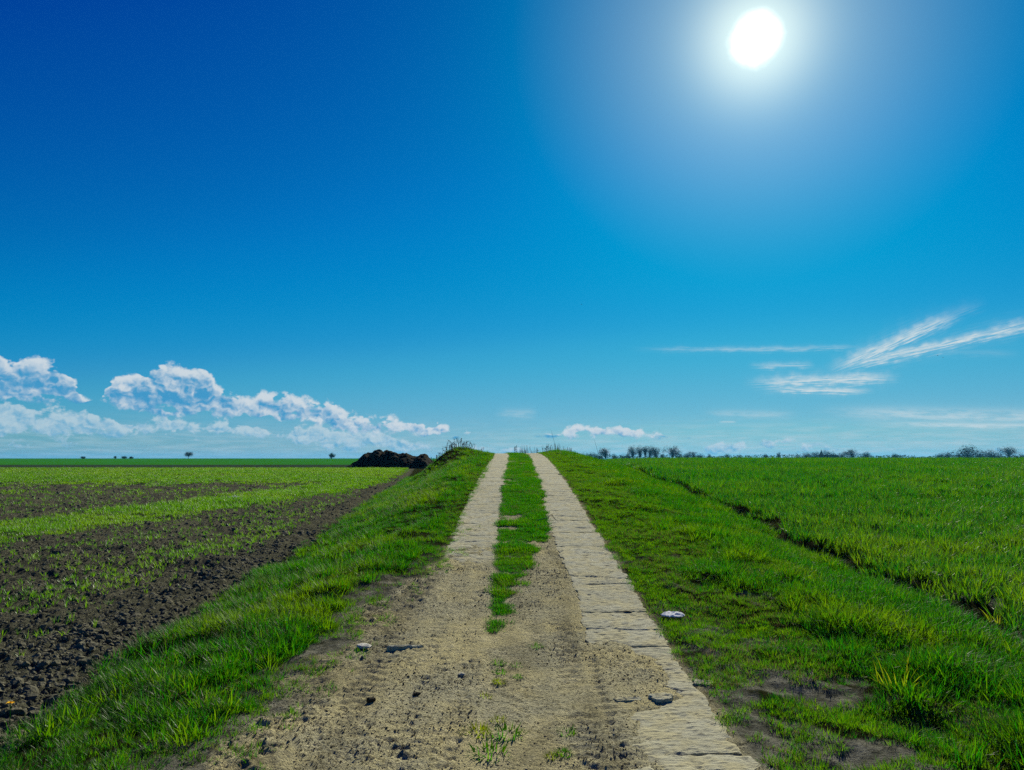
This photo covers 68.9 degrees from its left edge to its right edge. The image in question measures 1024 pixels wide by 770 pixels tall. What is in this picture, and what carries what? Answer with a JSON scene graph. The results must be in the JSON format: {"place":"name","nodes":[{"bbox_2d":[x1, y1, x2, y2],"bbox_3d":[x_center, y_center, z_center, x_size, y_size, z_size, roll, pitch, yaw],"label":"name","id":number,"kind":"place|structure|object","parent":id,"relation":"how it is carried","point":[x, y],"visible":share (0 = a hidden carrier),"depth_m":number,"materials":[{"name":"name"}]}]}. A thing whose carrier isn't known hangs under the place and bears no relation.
{"place":"outdoors","nodes":[
{"label":"outdoors","id":0,"kind":"place"},
{"bbox_2d":[0,469,437,769],"bbox_3d":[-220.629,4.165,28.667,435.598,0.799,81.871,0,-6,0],"label":"ploughed field","id":1,"kind":"structure","parent":0,"point":[312,525],"depth_m":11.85,"materials":[{"name":"brown soil"}]},
{"bbox_2d":[6,701,13,725],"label":"dandelion","id":2,"kind":"object","parent":1,"relation":"on","point":[9,702],"visible":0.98,"depth_m":4.74,"materials":[{"name":"yellow plant"}]},
{"bbox_2d":[0,487,360,655],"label":"seedlings","id":3,"kind":"object","parent":1,"relation":"on","point":[79,520],"visible":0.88,"depth_m":16.89,"materials":[{"name":"green plant"}]},
{"bbox_2d":[0,467,409,494],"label":"seedlings","id":4,"kind":"object","parent":1,"relation":"on","point":[354,477],"visible":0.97,"depth_m":43.25,"materials":[{"name":"green plant"}]},
{"bbox_2d":[166,456,763,769],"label":"dirt track","id":5,"kind":"structure","parent":0,"point":[529,691],"depth_m":5.05,"materials":[{"name":"beige soil"}]},
{"bbox_2d":[357,643,371,648],"bbox_3d":[-1.185,2.084,5.968,0.122,0.034,0.109,-1,-6,7],"label":"stone","id":6,"kind":"object","parent":5,"relation":"on","point":[363,645],"visible":0.99,"depth_m":5.93,"materials":[{"name":"white stone"}]},
{"bbox_2d":[366,697,375,702],"bbox_3d":[-0.915,2.047,4.846,0.060,0.046,0.055,2,-6,-23],"label":"stone","id":7,"kind":"object","parent":5,"relation":"on","point":[370,699],"visible":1,"depth_m":4.83,"materials":[{"name":"black stone"}]},
{"bbox_2d":[386,644,423,651],"bbox_3d":[-0.851,2.115,5.963,0.302,0.074,0.063,0,-6,-3],"label":"concrete shard","id":8,"kind":"object","parent":5,"relation":"on","point":[390,648],"visible":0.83,"depth_m":5.94,"materials":[{"name":"grey concrete"}]},
{"bbox_2d":[438,453,508,578],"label":"concrete plate track","id":9,"kind":"structure","parent":5,"relation":"on","point":[482,510],"depth_m":12.34,"materials":[{"name":"beige concrete"}]},
{"bbox_2d":[457,719,490,738],"bbox_3d":[-0.201,1.979,4.305,0.247,0.093,0.225,3,-6,-28],"label":"grass tuft","id":10,"kind":"object","parent":5,"relation":"on","point":[483,728],"visible":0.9,"depth_m":4.33,"materials":[{"name":"green plant"}]},
{"bbox_2d":[467,736,512,762],"bbox_3d":[-0.121,1.966,4.027,0.283,0.094,0.283,4,-7,-37],"label":"grass tuft","id":11,"kind":"object","parent":5,"relation":"on","point":[492,748],"visible":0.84,"depth_m":4.07,"materials":[{"name":"green plant"}]},
{"bbox_2d":[489,715,507,722],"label":"grass tuft","id":12,"kind":"object","parent":5,"relation":"on","point":[497,718],"visible":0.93,"depth_m":4.53,"materials":[{"name":"green plant"}]},
{"bbox_2d":[491,678,507,684],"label":"grass tuft","id":13,"kind":"object","parent":5,"relation":"on","point":[496,679],"visible":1,"depth_m":5.19,"materials":[{"name":"green plant"}]},
{"bbox_2d":[492,658,506,665],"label":"grass tuft","id":14,"kind":"object","parent":5,"relation":"on","point":[500,662],"visible":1,"depth_m":5.59,"materials":[{"name":"green plant"}]},
{"bbox_2d":[490,667,509,674],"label":"grass tuft","id":15,"kind":"object","parent":5,"relation":"on","point":[499,670],"visible":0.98,"depth_m":5.41,"materials":[{"name":"green plant"}]},
{"bbox_2d":[485,720,530,740],"bbox_3d":[-0.028,1.993,4.303,0.277,0.092,0.269,3,-6,-29],"label":"grass tuft","id":16,"kind":"object","parent":5,"relation":"on","point":[505,728],"visible":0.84,"depth_m":4.31,"materials":[{"name":"green plant"}]},
{"bbox_2d":[527,640,541,648],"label":"grass tuft","id":17,"kind":"object","parent":5,"relation":"on","point":[536,645],"visible":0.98,"depth_m":6.00,"materials":[{"name":"green plant"}]},
{"bbox_2d":[544,748,561,759],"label":"grass tuft","id":18,"kind":"object","parent":5,"relation":"on","point":[552,754],"visible":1,"depth_m":4.02,"materials":[{"name":"green plant"}]},
{"bbox_2d":[553,746,573,757],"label":"grass tuft","id":19,"kind":"object","parent":5,"relation":"on","point":[564,750],"visible":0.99,"depth_m":4.06,"materials":[{"name":"green plant"}]},
{"bbox_2d":[553,725,578,736],"bbox_3d":[0.319,2.012,4.344,0.187,0.052,0.164,1,-6,-8],"label":"grass tuft","id":20,"kind":"object","parent":5,"relation":"on","point":[574,733],"visible":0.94,"depth_m":4.35,"materials":[{"name":"green plant"}]},
{"bbox_2d":[524,453,760,769],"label":"concrete plate track","id":21,"kind":"structure","parent":5,"relation":"on","point":[687,727],"depth_m":6.38,"materials":[{"name":"beige concrete"}]},
{"bbox_2d":[613,697,641,701],"bbox_3d":[0.750,2.058,4.844,0.191,0.053,0.080,1,-6,-6],"label":"concrete shard","id":22,"kind":"object","parent":21,"relation":"on","point":[623,699],"visible":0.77,"depth_m":4.83,"materials":[{"name":"grey concrete"}]},
{"bbox_2d":[648,692,672,702],"bbox_3d":[0.977,2.051,4.866,0.167,0.062,0.119,1,-2,-14],"label":"concrete shard","id":23,"kind":"object","parent":21,"relation":"on","point":[664,697],"visible":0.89,"depth_m":4.84,"materials":[{"name":"grey concrete"}]},
{"bbox_2d":[692,679,712,685],"bbox_3d":[1.325,2.087,5.185,0.148,0.058,0.099,-2,-3,20],"label":"concrete shard","id":24,"kind":"object","parent":5,"relation":"on","point":[695,681],"visible":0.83,"depth_m":5.17,"materials":[{"name":"grey concrete"}]},
{"bbox_2d":[0,447,1023,769],"bbox_3d":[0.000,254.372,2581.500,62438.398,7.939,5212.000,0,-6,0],"label":"ground","id":25,"kind":"structure","parent":0,"point":[866,752],"depth_m":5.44,"materials":[{"name":"green plant"}]},
{"bbox_2d":[184,452,193,458],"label":"tree","id":26,"kind":"object","parent":25,"relation":"on","point":[189,454],"visible":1,"depth_m":587.07,"materials":[{"name":"green plant"}]},
{"bbox_2d":[254,684,289,696],"bbox_3d":[-1.604,2.038,5.018,0.262,0.081,0.232,0,-6,5],"label":"grass tuft","id":27,"kind":"object","parent":25,"relation":"on","point":[272,689],"visible":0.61,"depth_m":5.03,"materials":[{"name":"green plant"}]},
{"bbox_2d":[345,449,432,468],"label":"manure heap","id":28,"kind":"object","parent":25,"relation":"on","point":[381,458],"visible":0.76,"depth_m":72.03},
{"bbox_2d":[445,437,467,451],"bbox_3d":[-2.412,2.679,33.270,0.994,0.711,0.998,-2,-6,20],"label":"dry weed clump","id":29,"kind":"object","parent":25,"relation":"on","point":[454,444],"visible":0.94,"depth_m":33.17,"materials":[{"name":"plant"}]},
{"bbox_2d":[465,440,483,451],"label":"dry weed clump","id":30,"kind":"object","parent":25,"relation":"on","point":[472,446],"visible":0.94,"depth_m":33.25,"materials":[{"name":"brown plant"}]},
{"bbox_2d":[544,444,567,451],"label":"dry weed clump","id":31,"kind":"object","parent":25,"relation":"on","point":[559,447],"visible":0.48,"depth_m":36.84,"materials":[{"name":"plant"}]},
{"bbox_2d":[598,448,610,458],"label":"tree","id":32,"kind":"object","parent":25,"relation":"on","point":[605,453],"visible":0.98,"depth_m":636.91,"materials":[{"name":"green plant"}]},
{"bbox_2d":[627,445,638,457],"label":"tree","id":33,"kind":"object","parent":25,"relation":"on","point":[632,452],"visible":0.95,"depth_m":646.91,"materials":[{"name":"green plant"}]},
{"bbox_2d":[634,445,643,457],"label":"tree","id":34,"kind":"object","parent":25,"relation":"on","point":[640,452],"visible":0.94,"depth_m":652.19,"materials":[{"name":"green plant"}]},
{"bbox_2d":[643,446,648,456],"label":"tree","id":35,"kind":"object","parent":25,"relation":"on","point":[644,450],"visible":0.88,"depth_m":656.92,"materials":[{"name":"green plant"}]},
{"bbox_2d":[648,447,661,457],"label":"tree","id":36,"kind":"object","parent":25,"relation":"on","point":[655,452],"visible":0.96,"depth_m":641.70,"materials":[{"name":"green plant"}]},
{"bbox_2d":[663,446,680,456],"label":"tree","id":37,"kind":"object","parent":25,"relation":"on","point":[671,453],"visible":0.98,"depth_m":646.12,"materials":[{"name":"green plant"}]},
{"bbox_2d":[660,611,684,616],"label":"plastic litter","id":38,"kind":"object","parent":25,"relation":"on","point":[673,614],"visible":1,"depth_m":6.82,"materials":[{"name":"white plastic"}]},
{"bbox_2d":[593,454,1018,459],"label":"hedge","id":39,"kind":"object","parent":25,"relation":"on","point":[789,455],"visible":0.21,"depth_m":874.62,"materials":[{"name":"green plant"}]},
{"bbox_2d":[802,451,812,457],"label":"tree","id":40,"kind":"object","parent":25,"relation":"on","point":[807,455],"visible":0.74,"depth_m":695.11,"materials":[{"name":"green plant"}]},
{"bbox_2d":[810,451,823,458],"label":"tree","id":41,"kind":"object","parent":25,"relation":"on","point":[815,455],"visible":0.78,"depth_m":699.87,"materials":[{"name":"green plant"}]},
{"bbox_2d":[817,450,835,457],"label":"tree","id":42,"kind":"object","parent":25,"relation":"on","point":[826,455],"visible":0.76,"depth_m":695.95,"materials":[{"name":"green plant"}]},
{"bbox_2d":[843,449,860,457],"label":"tree","id":43,"kind":"object","parent":25,"relation":"on","point":[850,453],"visible":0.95,"depth_m":685.70,"materials":[{"name":"green plant"}]},
{"bbox_2d":[862,451,871,457],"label":"tree","id":44,"kind":"object","parent":25,"relation":"on","point":[865,455],"visible":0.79,"depth_m":696.60,"materials":[{"name":"green plant"}]},
{"bbox_2d":[856,647,929,690],"bbox_3d":[2.639,1.912,5.034,0.603,0.255,0.602,0,-6,0],"label":"grass tussock","id":45,"kind":"object","parent":25,"relation":"on","point":[906,670],"depth_m":5.09,"materials":[{"name":"green plant"}]},
{"bbox_2d":[941,452,951,457],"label":"tree","id":46,"kind":"object","parent":25,"relation":"on","point":[947,455],"visible":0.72,"depth_m":685.62,"materials":[{"name":"green plant"}]},
{"bbox_2d":[949,444,992,457],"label":"tree","id":47,"kind":"object","parent":25,"relation":"on","point":[972,453],"visible":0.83,"depth_m":676.97,"materials":[{"name":"green plant"}]},
{"bbox_2d":[980,449,1007,457],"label":"tree","id":48,"kind":"object","parent":25,"relation":"on","point":[994,455],"visible":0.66,"depth_m":678.98,"materials":[{"name":"green plant"}]},
{"bbox_2d":[977,603,1011,624],"bbox_3d":[4.879,2.295,7.511,0.456,0.184,0.452,4,-7,-34],"label":"grass tussock","id":49,"kind":"object","parent":25,"relation":"on","point":[993,615],"depth_m":7.49,"materials":[{"name":"green plant"}]},
{"bbox_2d":[998,446,1022,456],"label":"tree","id":50,"kind":"object","parent":25,"relation":"on","point":[1009,452],"visible":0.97,"depth_m":676.67,"materials":[{"name":"green plant"}]},
{"bbox_2d":[0,0,1023,457],"label":"sky","id":51,"kind":"structure","parent":0,"point":[229,228],"materials":[{"name":"blue"}]},
{"bbox_2d":[632,467,1023,641],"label":"wheat field soil","id":52,"kind":"structure","parent":0,"point":[848,558],"depth_m":10.51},
{"bbox_2d":[604,455,1023,500],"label":"wheat","id":53,"kind":"object","parent":52,"relation":"on","point":[708,476],"visible":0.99,"depth_m":25.44,"materials":[{"name":"green plant"}]},
{"bbox_2d":[708,486,1023,637],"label":"wheat","id":54,"kind":"object","parent":52,"relation":"on","point":[933,533],"visible":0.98,"depth_m":12.10,"materials":[{"name":"green plant"}]}
]}

